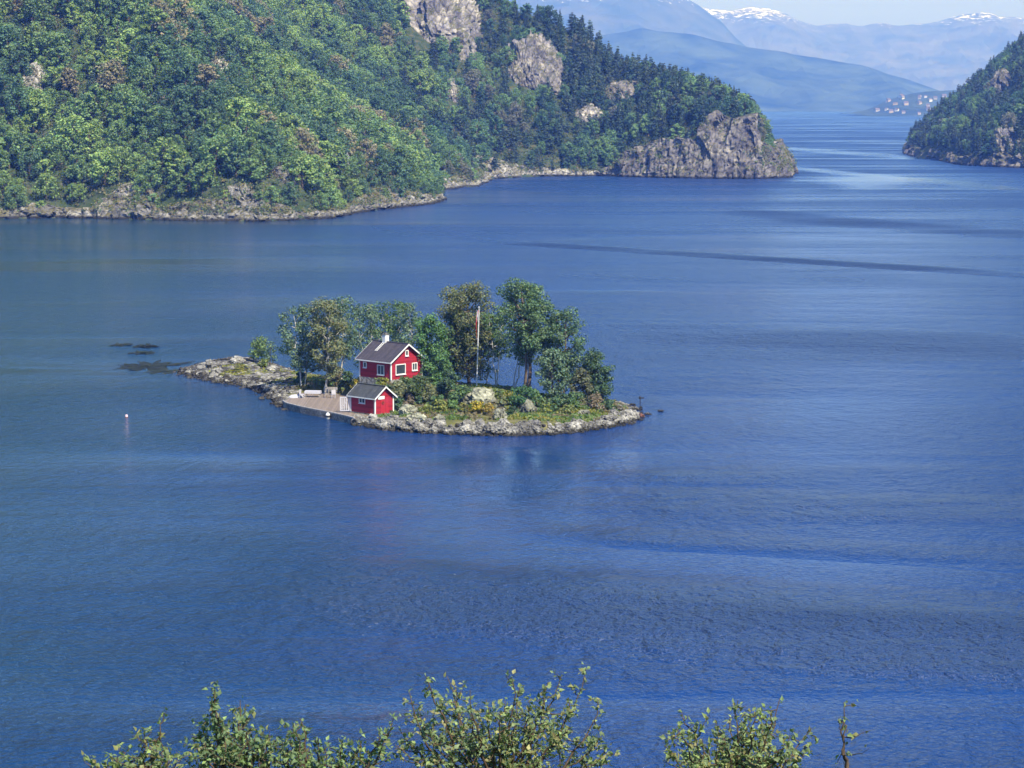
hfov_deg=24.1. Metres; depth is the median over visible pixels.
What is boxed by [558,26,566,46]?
pine tree
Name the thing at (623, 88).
rock outcrop
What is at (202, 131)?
broadleaf tree
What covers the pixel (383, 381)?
shrub
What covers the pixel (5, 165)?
broadleaf tree
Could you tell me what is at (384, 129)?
broadleaf tree
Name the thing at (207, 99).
broadleaf tree
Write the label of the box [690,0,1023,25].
sky
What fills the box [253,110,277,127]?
broadleaf tree
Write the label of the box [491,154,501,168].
pine tree
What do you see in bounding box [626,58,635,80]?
pine tree
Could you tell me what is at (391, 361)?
red cottage
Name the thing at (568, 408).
shrub
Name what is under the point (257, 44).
broadleaf tree
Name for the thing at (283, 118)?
broadleaf tree
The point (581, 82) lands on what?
pine tree
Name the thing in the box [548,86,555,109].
pine tree
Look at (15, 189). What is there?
broadleaf tree
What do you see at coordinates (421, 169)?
broadleaf tree
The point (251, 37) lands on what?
broadleaf tree
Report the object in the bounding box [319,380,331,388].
shrub
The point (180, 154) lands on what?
broadleaf tree
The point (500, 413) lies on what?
boulder
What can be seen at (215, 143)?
broadleaf tree
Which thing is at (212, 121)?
broadleaf tree
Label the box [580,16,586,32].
pine tree
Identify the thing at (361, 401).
window
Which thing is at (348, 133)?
broadleaf tree
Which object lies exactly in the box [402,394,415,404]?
shrub
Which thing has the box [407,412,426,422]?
boulder
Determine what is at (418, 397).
shrub
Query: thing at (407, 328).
birch tree
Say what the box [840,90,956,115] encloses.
knoll
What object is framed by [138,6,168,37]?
broadleaf tree
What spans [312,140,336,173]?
broadleaf tree
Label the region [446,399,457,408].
shrub
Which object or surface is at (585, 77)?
pine tree
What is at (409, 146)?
broadleaf tree
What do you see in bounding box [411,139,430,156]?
broadleaf tree
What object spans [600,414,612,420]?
boulder
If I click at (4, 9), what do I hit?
broadleaf tree
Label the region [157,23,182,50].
broadleaf tree
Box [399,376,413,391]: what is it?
shrub
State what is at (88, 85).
pine tree
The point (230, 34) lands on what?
broadleaf tree
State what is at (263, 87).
broadleaf tree
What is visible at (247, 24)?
broadleaf tree
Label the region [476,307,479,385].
flagpole
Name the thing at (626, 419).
boulder
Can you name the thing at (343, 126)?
broadleaf tree
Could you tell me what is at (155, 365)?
skerry
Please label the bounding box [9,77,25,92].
pine tree
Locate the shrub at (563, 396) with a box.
[552,392,568,407]
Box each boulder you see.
[197,371,206,377]
[206,361,223,367]
[230,355,245,362]
[233,378,241,383]
[265,365,280,370]
[365,414,377,421]
[374,417,385,426]
[376,422,387,430]
[387,419,398,428]
[396,420,405,428]
[398,404,417,414]
[406,418,418,429]
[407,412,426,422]
[413,422,423,431]
[413,422,427,432]
[425,418,432,423]
[428,425,438,433]
[432,420,443,426]
[434,414,445,419]
[437,425,448,433]
[459,419,473,426]
[460,424,472,431]
[461,387,496,405]
[476,423,484,430]
[483,423,498,434]
[493,408,507,419]
[496,425,504,430]
[497,418,509,425]
[503,428,512,433]
[512,425,523,434]
[518,422,531,433]
[519,399,536,412]
[529,419,541,427]
[529,423,541,434]
[542,429,554,434]
[566,422,581,429]
[571,418,584,426]
[578,410,589,414]
[585,421,595,429]
[594,422,603,426]
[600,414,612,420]
[605,420,615,426]
[609,409,618,413]
[616,417,624,423]
[619,409,635,420]
[619,415,628,423]
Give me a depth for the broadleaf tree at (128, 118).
764.14 m
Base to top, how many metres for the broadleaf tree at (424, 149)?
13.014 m
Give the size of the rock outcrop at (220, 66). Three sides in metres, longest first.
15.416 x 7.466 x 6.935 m
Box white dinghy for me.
[288,394,303,397]
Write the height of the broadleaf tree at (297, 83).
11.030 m
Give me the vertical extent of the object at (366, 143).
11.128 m
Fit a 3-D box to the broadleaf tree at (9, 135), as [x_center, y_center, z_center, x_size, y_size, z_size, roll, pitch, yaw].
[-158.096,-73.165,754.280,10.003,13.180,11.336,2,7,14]
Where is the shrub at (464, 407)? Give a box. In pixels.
[455,402,468,413]
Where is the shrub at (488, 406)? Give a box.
[480,402,494,412]
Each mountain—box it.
[508,0,745,46]
[593,28,938,111]
[703,7,1023,90]
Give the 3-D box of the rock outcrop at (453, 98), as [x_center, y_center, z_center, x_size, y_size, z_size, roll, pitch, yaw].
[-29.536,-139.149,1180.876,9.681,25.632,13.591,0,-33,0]
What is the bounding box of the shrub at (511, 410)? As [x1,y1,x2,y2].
[505,406,518,414]
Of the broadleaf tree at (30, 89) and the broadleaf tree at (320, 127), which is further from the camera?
the broadleaf tree at (320, 127)
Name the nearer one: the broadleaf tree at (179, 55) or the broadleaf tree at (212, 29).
the broadleaf tree at (179, 55)
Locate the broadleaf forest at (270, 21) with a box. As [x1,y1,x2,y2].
[0,0,1023,209]
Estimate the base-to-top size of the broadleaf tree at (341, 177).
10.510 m
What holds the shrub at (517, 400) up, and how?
on the island ground at (347, 389)
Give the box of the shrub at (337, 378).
[330,366,342,380]
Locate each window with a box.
[358,398,364,403]
[377,364,384,375]
[395,363,406,375]
[412,362,417,370]
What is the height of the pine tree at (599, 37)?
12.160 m
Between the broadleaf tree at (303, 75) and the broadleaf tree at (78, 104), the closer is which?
the broadleaf tree at (78, 104)
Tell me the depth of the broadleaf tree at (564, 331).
280.15 m
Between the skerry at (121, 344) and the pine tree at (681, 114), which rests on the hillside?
the pine tree at (681, 114)
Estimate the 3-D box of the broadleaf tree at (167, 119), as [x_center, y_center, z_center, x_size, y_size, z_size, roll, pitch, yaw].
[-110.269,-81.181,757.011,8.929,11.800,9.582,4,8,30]
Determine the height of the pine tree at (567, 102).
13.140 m
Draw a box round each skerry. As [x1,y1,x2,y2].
[110,343,132,346]
[111,360,193,370]
[127,350,153,354]
[132,343,159,347]
[144,368,178,373]
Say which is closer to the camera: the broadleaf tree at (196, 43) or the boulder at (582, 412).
the boulder at (582, 412)
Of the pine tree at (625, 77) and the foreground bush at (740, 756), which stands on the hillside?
the pine tree at (625, 77)
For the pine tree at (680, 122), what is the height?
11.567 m
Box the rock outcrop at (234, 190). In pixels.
[223,182,253,199]
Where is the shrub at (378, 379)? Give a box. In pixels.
[374,377,382,384]
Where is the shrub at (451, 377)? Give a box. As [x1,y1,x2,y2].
[437,369,459,395]
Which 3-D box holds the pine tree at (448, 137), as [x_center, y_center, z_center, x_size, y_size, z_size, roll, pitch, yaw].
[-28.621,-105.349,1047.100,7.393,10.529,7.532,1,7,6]
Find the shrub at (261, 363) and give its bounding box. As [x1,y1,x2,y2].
[254,359,269,366]
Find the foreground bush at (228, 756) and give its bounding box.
[176,680,282,767]
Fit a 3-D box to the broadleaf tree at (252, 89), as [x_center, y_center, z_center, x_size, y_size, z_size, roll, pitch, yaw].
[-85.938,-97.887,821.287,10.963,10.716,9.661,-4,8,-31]
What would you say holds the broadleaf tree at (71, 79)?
on the hillside
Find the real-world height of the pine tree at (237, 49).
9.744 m
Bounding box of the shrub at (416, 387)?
[403,374,431,400]
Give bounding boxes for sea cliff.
[597,110,798,178]
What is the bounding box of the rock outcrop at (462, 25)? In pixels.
[403,0,483,60]
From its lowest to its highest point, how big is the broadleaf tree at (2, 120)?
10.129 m
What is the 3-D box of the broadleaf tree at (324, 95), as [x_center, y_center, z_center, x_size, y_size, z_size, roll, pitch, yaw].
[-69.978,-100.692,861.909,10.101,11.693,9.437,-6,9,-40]
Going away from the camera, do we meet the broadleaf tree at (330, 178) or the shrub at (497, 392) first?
the shrub at (497, 392)
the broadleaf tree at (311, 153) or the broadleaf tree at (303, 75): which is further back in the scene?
the broadleaf tree at (303, 75)
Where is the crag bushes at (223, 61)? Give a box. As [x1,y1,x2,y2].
[20,1,1018,208]
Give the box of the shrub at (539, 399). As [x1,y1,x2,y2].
[532,394,545,406]
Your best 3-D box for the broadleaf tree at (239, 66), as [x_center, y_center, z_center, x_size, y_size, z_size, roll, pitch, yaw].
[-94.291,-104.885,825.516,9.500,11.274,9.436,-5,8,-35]
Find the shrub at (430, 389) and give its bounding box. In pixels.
[417,383,437,401]
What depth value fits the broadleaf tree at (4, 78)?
778.11 m
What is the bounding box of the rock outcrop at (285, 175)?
[272,163,300,186]
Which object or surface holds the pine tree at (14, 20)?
on the hillside
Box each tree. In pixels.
[0,0,13,16]
[0,23,16,48]
[0,24,23,59]
[0,62,14,86]
[0,73,17,107]
[0,107,9,130]
[0,122,14,146]
[0,130,23,169]
[0,146,10,176]
[0,170,17,197]
[1,43,18,67]
[3,50,34,78]
[3,184,29,210]
[4,88,21,118]
[4,88,31,121]
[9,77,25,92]
[10,0,26,12]
[10,134,31,161]
[11,10,21,28]
[12,43,24,72]
[15,86,42,107]
[18,0,50,23]
[20,37,43,62]
[21,97,47,132]
[22,21,46,50]
[22,23,29,42]
[23,30,66,64]
[23,88,54,126]
[30,135,69,166]
[31,172,59,200]
[46,45,71,73]
[46,73,61,100]
[47,115,95,153]
[48,97,66,117]
[54,114,88,145]
[57,67,79,93]
[58,98,91,132]
[59,0,85,19]
[60,156,86,182]
[67,132,85,162]
[67,154,90,181]
[79,122,102,152]
[82,101,101,123]
[83,0,114,16]
[85,50,105,76]
[85,75,90,92]
[85,83,106,114]
[86,67,98,92]
[87,147,121,184]
[89,140,110,169]
[93,59,128,95]
[94,28,107,51]
[96,38,130,69]
[101,49,126,79]
[104,83,134,109]
[104,145,135,178]
[105,103,125,122]
[106,118,134,153]
[111,0,147,11]
[114,4,140,30]
[118,28,140,51]
[120,88,154,117]
[122,0,148,19]
[124,48,135,73]
[124,106,141,137]
[126,56,155,89]
[127,33,167,66]
[129,67,153,93]
[131,100,153,130]
[132,98,152,131]
[135,160,165,188]
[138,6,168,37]
[144,88,176,120]
[144,105,173,132]
[145,42,168,72]
[147,59,162,86]
[148,0,175,25]
[148,136,173,168]
[149,108,179,141]
[154,19,192,47]
[154,34,183,63]
[154,48,197,82]
[156,0,175,12]
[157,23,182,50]
[161,145,189,176]
[163,83,195,115]
[171,0,194,21]
[171,62,184,87]
[173,43,185,66]
[173,49,191,72]
[173,63,196,94]
[175,21,184,40]
[176,157,197,188]
[180,17,205,41]
[181,10,187,32]
[182,33,204,60]
[183,14,206,47]
[185,162,219,193]
[187,9,212,36]
[189,126,214,156]
[190,0,209,7]
[190,59,204,82]
[190,135,210,162]
[191,64,219,93]
[193,90,200,119]
[198,93,216,119]
[198,135,236,175]
[201,36,216,61]
[201,80,226,110]
[203,20,222,40]
[205,62,224,81]
[205,117,223,137]
[207,3,218,13]
[211,15,229,29]
[211,127,248,161]
[213,10,237,27]
[215,1,227,18]
[215,30,248,58]
[218,63,242,80]
[218,125,230,145]
[224,96,253,129]
[224,137,247,177]
[225,10,245,30]
[225,84,238,98]
[226,108,250,124]
[228,0,251,16]
[229,18,245,35]
[229,77,240,95]
[230,63,249,86]
[232,81,249,97]
[233,40,245,66]
[234,117,259,142]
[237,77,255,96]
[238,35,268,49]
[239,19,256,37]
[240,30,260,39]
[240,35,253,42]
[240,96,256,117]
[244,51,271,78]
[245,93,264,105]
[247,101,266,124]
[248,40,268,56]
[248,336,267,359]
[249,82,277,103]
[250,83,274,97]
[250,143,276,175]
[252,127,287,159]
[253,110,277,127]
[255,74,274,93]
[255,123,262,136]
[256,105,270,119]
[257,38,271,54]
[258,95,280,115]
[259,64,282,91]
[259,120,287,154]
[261,100,279,122]
[262,341,277,364]
[266,73,286,97]
[272,53,292,69]
[274,56,290,75]
[275,95,295,124]
[275,112,299,130]
[276,300,327,385]
[278,49,292,58]
[278,129,300,151]
[278,147,303,168]
[282,102,300,114]
[283,154,317,188]
[284,53,299,68]
[284,114,317,132]
[285,70,306,88]
[286,127,321,154]
[288,115,306,136]
[289,59,302,74]
[290,77,319,96]
[290,104,321,129]
[291,126,315,145]
[294,69,305,76]
[295,92,331,120]
[295,143,307,152]
[297,42,305,58]
[302,154,326,180]
[302,155,326,190]
[302,296,349,393]
[304,43,319,59]
[305,150,314,155]
[307,74,319,85]
[309,56,334,80]
[310,124,332,140]
[311,50,317,60]
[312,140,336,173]
[314,84,330,98]
[314,157,338,190]
[315,88,328,101]
[317,130,343,158]
[318,95,350,122]
[320,79,337,92]
[323,87,334,112]
[323,143,347,170]
[325,295,361,378]
[326,111,350,131]
[327,54,351,78]
[328,156,351,182]
[329,137,348,166]
[331,90,340,98]
[331,131,353,153]
[334,68,358,91]
[336,123,360,147]
[336,127,357,155]
[338,101,353,123]
[339,301,392,368]
[343,91,356,104]
[348,107,366,124]
[351,104,370,119]
[354,97,368,109]
[354,120,386,153]
[355,112,370,124]
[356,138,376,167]
[366,93,389,112]
[366,300,422,346]
[368,109,394,125]
[369,132,391,145]
[373,122,386,134]
[374,125,393,138]
[383,122,400,142]
[386,143,420,173]
[388,155,411,181]
[391,302,426,347]
[392,133,415,149]
[394,126,404,139]
[396,108,418,133]
[400,100,417,113]
[403,144,421,170]
[409,129,428,150]
[409,158,425,184]
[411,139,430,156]
[411,312,451,382]
[412,143,433,169]
[434,279,499,382]
[438,304,473,380]
[445,132,452,147]
[452,110,464,129]
[462,121,472,139]
[474,318,503,383]
[475,305,516,384]
[476,84,487,102]
[479,99,485,118]
[479,158,486,173]
[481,131,485,150]
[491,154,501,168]
[494,133,506,153]
[495,277,555,388]
[508,327,538,388]
[525,151,536,168]
[527,306,588,392]
[534,150,540,166]
[534,348,569,397]
[538,88,550,105]
[538,94,546,115]
[539,134,559,155]
[544,30,551,40]
[545,9,554,27]
[545,76,551,95]
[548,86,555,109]
[552,122,561,141]
[553,31,560,50]
[556,124,564,144]
[557,10,561,29]
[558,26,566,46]
[558,111,565,135]
[560,89,570,113]
[562,148,572,173]
[568,58,580,81]
[568,70,573,94]
[568,367,595,402]
[569,15,578,36]
[571,77,577,98]
[574,347,615,402]
[576,53,582,71]
[577,48,586,70]
[577,115,583,134]
[579,77,586,91]
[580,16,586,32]
[580,56,591,75]
[583,38,589,61]
[583,68,589,88]
[584,86,590,102]
[584,114,592,132]
[585,20,596,40]
[586,62,592,79]
[587,41,593,61]
[591,131,595,147]
[593,54,601,76]
[596,31,603,49]
[596,87,601,106]
[598,76,609,97]
[598,82,605,97]
[599,51,617,73]
[599,89,606,110]
[601,52,612,72]
[602,111,611,133]
[604,63,614,82]
[607,93,614,112]
[612,46,622,68]
[612,88,622,105]
[614,119,623,137]
[615,107,624,126]
[622,90,633,111]
[623,67,627,79]
[623,105,629,127]
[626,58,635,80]
[628,93,633,113]
[632,114,642,129]
[634,130,642,146]
[635,101,647,119]
[640,57,649,74]
[642,67,650,85]
[645,85,652,103]
[645,109,654,132]
[650,62,660,79]
[652,115,658,132]
[653,103,665,125]
[659,91,665,114]
[662,120,668,138]
[663,70,670,88]
[664,94,672,110]
[665,79,675,94]
[669,98,678,123]
[673,85,680,107]
[677,71,681,86]
[677,116,683,137]
[678,106,684,125]
[679,78,685,99]
[687,83,694,97]
[689,99,697,119]
[690,98,700,123]
[692,77,703,99]
[701,73,707,92]
[707,78,713,97]
[718,85,727,107]
[727,88,739,112]
[970,127,975,147]
[973,130,980,152]
[979,118,983,128]
[1011,139,1019,159]
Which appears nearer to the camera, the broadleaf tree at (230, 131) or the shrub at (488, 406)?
the shrub at (488, 406)
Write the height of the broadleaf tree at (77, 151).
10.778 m
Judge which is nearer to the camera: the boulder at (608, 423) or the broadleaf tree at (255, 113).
the boulder at (608, 423)
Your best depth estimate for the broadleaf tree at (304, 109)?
811.04 m
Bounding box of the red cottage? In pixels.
[355,333,426,383]
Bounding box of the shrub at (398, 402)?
[394,397,403,409]
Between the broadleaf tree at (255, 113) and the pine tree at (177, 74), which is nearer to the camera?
the broadleaf tree at (255, 113)
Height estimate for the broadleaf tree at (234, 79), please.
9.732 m
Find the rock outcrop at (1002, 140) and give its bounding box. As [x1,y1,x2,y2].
[992,127,1022,155]
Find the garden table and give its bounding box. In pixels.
[304,390,321,393]
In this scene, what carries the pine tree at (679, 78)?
on the hillside
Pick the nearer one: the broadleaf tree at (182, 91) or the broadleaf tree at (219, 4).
the broadleaf tree at (182, 91)
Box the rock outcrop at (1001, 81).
[987,68,1010,93]
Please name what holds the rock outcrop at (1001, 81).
on the headland
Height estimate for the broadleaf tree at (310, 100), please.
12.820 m
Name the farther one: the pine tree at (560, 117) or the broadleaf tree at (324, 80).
the pine tree at (560, 117)
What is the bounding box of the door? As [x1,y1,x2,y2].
[381,397,387,413]
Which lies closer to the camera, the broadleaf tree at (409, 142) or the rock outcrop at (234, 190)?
the rock outcrop at (234, 190)
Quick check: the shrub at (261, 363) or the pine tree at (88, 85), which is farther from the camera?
the pine tree at (88, 85)
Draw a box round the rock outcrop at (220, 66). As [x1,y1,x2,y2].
[210,56,227,72]
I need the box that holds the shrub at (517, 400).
[506,385,536,405]
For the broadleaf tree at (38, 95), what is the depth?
772.67 m
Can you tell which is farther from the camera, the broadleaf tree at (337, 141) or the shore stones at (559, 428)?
the broadleaf tree at (337, 141)
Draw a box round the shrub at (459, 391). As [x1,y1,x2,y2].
[447,384,471,403]
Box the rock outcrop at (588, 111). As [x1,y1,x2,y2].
[574,103,603,122]
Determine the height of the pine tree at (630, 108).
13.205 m
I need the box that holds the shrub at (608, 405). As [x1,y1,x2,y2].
[603,400,618,410]
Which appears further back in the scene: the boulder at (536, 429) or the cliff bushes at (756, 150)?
the cliff bushes at (756, 150)
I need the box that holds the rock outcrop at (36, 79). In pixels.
[22,62,48,92]
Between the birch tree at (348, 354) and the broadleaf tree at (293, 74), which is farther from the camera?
the broadleaf tree at (293, 74)
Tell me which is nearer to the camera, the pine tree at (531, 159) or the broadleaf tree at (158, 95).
the broadleaf tree at (158, 95)
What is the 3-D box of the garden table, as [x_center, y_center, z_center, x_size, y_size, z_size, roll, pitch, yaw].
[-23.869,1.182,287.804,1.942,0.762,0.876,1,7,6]
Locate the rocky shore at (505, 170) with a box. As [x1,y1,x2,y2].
[443,155,648,189]
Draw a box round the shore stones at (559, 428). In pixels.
[173,357,651,436]
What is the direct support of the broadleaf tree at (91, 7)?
on the hillside
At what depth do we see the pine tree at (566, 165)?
1158.45 m
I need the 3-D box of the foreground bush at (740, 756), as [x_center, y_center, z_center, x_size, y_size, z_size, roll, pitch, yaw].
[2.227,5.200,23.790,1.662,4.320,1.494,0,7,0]
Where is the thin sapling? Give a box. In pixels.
[835,699,870,767]
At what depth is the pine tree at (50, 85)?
791.43 m
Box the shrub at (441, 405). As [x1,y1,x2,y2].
[432,399,447,409]
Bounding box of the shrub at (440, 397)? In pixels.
[426,394,443,406]
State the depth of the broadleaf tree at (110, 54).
798.39 m
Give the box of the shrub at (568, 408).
[559,404,576,414]
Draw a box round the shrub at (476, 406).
[467,400,483,413]
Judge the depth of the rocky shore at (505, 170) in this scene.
1131.70 m
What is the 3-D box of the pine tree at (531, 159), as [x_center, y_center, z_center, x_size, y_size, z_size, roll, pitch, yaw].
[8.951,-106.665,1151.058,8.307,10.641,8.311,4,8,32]
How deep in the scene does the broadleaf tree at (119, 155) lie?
746.71 m
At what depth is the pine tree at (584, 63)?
1223.63 m
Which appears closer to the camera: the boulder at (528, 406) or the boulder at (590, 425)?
the boulder at (590, 425)
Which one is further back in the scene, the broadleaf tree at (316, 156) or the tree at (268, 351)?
the broadleaf tree at (316, 156)
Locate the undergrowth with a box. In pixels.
[0,0,762,215]
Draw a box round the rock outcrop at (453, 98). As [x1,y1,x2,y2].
[447,78,459,102]
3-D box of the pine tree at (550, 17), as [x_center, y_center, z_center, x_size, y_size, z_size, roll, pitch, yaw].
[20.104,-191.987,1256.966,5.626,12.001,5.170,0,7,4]
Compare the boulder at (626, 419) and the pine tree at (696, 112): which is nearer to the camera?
the boulder at (626, 419)
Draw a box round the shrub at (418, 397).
[414,395,423,404]
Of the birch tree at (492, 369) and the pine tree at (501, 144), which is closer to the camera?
the birch tree at (492, 369)
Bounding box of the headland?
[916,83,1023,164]
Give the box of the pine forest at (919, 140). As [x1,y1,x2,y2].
[46,0,1023,177]
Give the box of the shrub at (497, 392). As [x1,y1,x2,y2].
[491,388,504,398]
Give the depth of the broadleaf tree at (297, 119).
793.73 m
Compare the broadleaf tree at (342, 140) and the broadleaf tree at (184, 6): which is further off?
the broadleaf tree at (184, 6)
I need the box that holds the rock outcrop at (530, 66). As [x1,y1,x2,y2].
[505,30,567,95]
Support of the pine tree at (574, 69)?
on the hillside
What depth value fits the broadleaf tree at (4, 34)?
806.78 m
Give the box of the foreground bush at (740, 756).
[658,696,818,767]
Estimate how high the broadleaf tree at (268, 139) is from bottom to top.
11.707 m
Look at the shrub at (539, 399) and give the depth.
272.52 m
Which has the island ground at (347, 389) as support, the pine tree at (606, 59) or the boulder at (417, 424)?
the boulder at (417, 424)
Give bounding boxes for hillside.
[0,0,731,220]
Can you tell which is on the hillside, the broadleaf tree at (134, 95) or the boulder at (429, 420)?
the broadleaf tree at (134, 95)
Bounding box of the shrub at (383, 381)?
[379,378,388,384]
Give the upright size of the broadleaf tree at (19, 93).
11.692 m
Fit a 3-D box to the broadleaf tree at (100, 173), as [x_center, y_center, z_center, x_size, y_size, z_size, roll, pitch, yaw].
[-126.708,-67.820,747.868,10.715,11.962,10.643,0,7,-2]
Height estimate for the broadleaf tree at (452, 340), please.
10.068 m
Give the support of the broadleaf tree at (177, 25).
on the hillside
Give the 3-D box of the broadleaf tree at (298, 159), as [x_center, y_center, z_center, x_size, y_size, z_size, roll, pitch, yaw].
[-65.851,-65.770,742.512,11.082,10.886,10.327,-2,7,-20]
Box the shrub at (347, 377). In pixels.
[340,371,352,383]
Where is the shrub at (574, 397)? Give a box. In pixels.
[562,392,589,409]
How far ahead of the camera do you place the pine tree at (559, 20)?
1254.01 m
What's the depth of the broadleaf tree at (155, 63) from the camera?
788.71 m
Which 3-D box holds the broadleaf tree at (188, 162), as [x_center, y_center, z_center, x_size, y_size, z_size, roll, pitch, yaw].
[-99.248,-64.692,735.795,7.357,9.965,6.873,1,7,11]
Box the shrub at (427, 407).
[421,403,431,412]
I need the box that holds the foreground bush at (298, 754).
[267,712,399,767]
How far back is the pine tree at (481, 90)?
1185.00 m
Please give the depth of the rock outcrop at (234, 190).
728.66 m
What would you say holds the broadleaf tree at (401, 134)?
on the hillside
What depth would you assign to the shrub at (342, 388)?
291.41 m
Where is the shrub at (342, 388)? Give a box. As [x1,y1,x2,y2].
[335,379,343,390]
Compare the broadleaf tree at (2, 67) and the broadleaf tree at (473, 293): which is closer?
the broadleaf tree at (473, 293)
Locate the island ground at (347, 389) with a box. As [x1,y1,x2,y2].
[207,363,619,433]
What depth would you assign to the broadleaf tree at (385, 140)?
855.73 m
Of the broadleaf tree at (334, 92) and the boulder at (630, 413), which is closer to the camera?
the boulder at (630, 413)
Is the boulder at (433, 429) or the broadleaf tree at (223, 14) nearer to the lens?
the boulder at (433, 429)
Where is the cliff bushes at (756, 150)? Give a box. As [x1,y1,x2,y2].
[597,109,798,174]
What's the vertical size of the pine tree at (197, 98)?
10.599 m
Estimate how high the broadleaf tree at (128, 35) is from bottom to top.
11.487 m
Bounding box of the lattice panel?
[340,397,349,410]
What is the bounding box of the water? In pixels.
[0,112,1023,767]
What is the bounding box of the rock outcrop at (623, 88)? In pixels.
[604,80,636,99]
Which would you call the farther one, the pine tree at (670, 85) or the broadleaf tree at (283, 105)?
the pine tree at (670, 85)
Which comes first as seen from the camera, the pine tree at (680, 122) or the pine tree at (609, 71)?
the pine tree at (680, 122)
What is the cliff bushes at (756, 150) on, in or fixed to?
on the sea cliff
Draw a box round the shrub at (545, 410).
[537,402,556,412]
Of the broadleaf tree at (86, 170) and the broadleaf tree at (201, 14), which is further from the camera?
the broadleaf tree at (201, 14)
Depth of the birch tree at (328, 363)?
289.64 m
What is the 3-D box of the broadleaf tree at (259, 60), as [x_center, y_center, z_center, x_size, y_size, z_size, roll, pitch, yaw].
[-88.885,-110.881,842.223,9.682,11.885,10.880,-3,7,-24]
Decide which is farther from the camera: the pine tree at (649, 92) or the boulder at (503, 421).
the pine tree at (649, 92)
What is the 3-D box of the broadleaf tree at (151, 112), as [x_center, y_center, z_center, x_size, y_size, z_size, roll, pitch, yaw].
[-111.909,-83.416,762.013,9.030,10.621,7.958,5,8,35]
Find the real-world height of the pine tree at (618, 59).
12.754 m
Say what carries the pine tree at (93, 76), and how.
on the hillside
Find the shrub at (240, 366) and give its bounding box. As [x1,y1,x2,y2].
[234,363,246,369]
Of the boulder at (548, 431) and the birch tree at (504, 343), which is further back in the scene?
the birch tree at (504, 343)
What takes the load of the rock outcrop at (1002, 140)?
on the rocky shore at (991, 162)
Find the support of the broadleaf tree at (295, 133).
on the hillside
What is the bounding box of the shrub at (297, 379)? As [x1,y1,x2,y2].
[293,372,305,383]
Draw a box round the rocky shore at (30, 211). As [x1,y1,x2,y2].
[0,181,446,221]
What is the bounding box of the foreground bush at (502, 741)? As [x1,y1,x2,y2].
[390,662,619,767]
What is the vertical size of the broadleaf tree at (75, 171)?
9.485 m
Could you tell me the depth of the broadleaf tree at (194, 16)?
843.27 m
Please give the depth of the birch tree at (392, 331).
298.22 m
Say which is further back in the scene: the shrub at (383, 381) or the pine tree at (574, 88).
the pine tree at (574, 88)
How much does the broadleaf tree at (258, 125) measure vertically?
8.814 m
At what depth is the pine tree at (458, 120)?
1140.72 m
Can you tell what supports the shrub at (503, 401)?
on the island ground at (347, 389)
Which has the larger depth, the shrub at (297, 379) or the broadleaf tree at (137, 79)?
the broadleaf tree at (137, 79)
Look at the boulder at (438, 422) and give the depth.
262.37 m
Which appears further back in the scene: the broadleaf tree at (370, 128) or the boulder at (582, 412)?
the broadleaf tree at (370, 128)
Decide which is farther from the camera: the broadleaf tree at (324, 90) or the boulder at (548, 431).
the broadleaf tree at (324, 90)
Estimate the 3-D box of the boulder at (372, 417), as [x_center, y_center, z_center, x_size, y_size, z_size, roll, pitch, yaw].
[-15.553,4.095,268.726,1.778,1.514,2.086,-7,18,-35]
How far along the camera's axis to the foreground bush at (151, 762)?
21.53 m
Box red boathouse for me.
[346,382,397,415]
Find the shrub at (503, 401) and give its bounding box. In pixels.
[496,393,509,405]
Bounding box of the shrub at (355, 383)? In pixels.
[350,377,358,387]
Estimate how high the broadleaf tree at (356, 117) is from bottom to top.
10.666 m
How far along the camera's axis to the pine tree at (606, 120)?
1184.71 m
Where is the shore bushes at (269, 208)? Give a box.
[81,144,1023,216]
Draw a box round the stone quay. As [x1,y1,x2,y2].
[283,393,368,423]
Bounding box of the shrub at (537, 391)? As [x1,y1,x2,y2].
[524,388,539,400]
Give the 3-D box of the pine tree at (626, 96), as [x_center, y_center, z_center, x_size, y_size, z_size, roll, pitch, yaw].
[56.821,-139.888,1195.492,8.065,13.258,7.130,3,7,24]
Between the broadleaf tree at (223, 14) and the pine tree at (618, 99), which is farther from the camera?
the pine tree at (618, 99)
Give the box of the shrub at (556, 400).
[539,396,563,411]
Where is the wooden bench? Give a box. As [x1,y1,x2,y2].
[325,387,336,393]
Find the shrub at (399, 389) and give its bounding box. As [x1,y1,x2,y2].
[391,380,407,402]
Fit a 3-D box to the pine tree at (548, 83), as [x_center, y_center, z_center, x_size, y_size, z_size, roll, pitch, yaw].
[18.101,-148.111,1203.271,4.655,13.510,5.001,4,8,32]
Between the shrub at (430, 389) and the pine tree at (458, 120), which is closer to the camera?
the shrub at (430, 389)
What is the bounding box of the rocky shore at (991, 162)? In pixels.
[902,142,1023,167]
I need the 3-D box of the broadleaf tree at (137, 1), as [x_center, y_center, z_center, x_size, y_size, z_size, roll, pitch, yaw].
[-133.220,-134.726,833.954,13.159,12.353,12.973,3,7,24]
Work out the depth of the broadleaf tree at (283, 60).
870.93 m
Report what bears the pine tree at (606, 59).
on the hillside
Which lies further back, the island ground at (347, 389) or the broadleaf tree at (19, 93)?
the broadleaf tree at (19, 93)
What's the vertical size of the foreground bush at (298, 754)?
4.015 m
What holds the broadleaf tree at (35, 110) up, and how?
on the hillside
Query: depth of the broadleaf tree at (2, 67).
790.17 m
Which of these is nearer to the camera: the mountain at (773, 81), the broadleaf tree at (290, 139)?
the broadleaf tree at (290, 139)
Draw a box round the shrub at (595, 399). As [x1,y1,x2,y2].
[579,392,605,409]
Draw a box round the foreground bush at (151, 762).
[81,707,192,767]
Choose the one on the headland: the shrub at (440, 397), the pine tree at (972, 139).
the pine tree at (972, 139)
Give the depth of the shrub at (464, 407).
268.75 m

